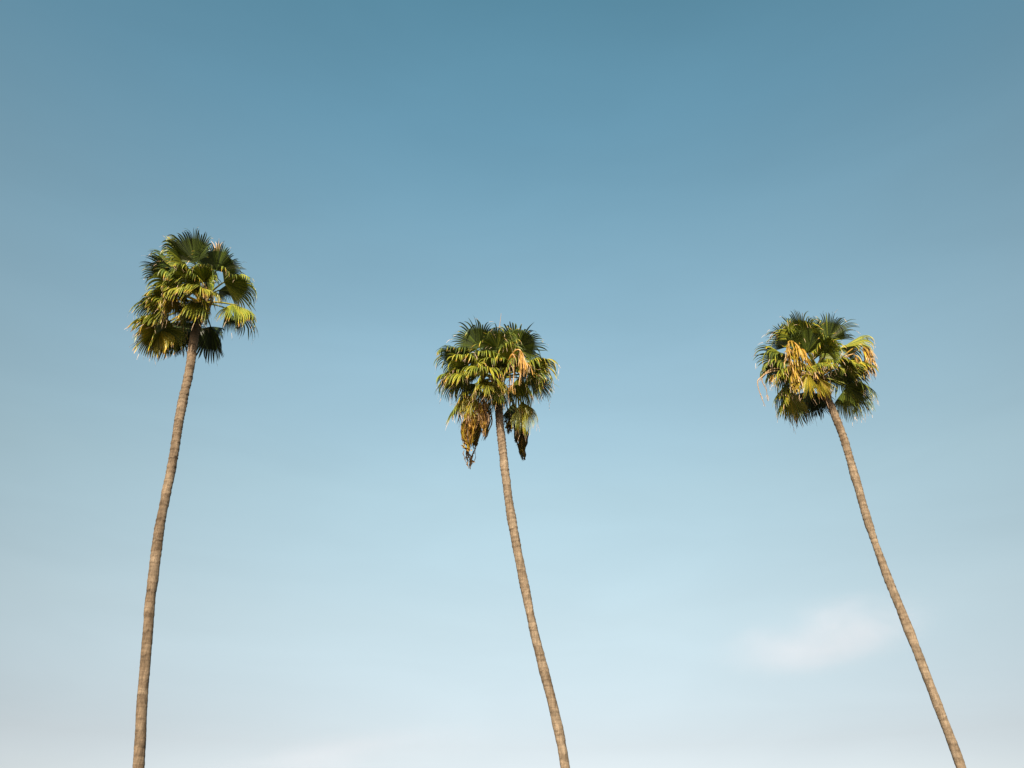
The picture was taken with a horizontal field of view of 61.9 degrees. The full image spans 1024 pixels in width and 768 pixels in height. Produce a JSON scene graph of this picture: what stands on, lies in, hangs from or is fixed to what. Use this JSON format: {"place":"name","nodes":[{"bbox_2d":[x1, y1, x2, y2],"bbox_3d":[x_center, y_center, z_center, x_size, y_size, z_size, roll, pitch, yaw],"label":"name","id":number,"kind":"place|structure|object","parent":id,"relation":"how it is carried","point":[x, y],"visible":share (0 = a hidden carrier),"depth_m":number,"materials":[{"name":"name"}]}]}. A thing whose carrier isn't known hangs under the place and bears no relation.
{"place":"outdoors","nodes":[
{"label":"outdoors","id":0,"kind":"place"},
{"bbox_2d":[0,0,1023,767],"label":"sky","id":1,"kind":"structure","parent":0,"point":[648,186],"materials":[{"name":"blue"}]},
{"label":"ground","id":2,"kind":"structure","parent":0,"visible":0},
{"bbox_2d":[125,226,258,767],"bbox_3d":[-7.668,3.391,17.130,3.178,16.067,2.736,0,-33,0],"label":"palm tree","id":3,"kind":"object","parent":2,"relation":"on","point":[158,332],"visible":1,"depth_m":20.09,"materials":[{"name":"green plant"}]},
{"bbox_2d":[434,315,569,767],"bbox_3d":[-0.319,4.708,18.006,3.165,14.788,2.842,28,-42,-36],"label":"palm tree","id":4,"kind":"object","parent":2,"relation":"on","point":[501,357],"visible":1,"depth_m":20.77,"materials":[{"name":"green plant"}]},
{"bbox_2d":[751,309,965,767],"bbox_3d":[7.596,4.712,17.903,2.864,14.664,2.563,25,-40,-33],"label":"palm tree","id":5,"kind":"object","parent":2,"relation":"on","point":[802,338],"visible":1,"depth_m":20.87,"materials":[{"name":"green plant"}]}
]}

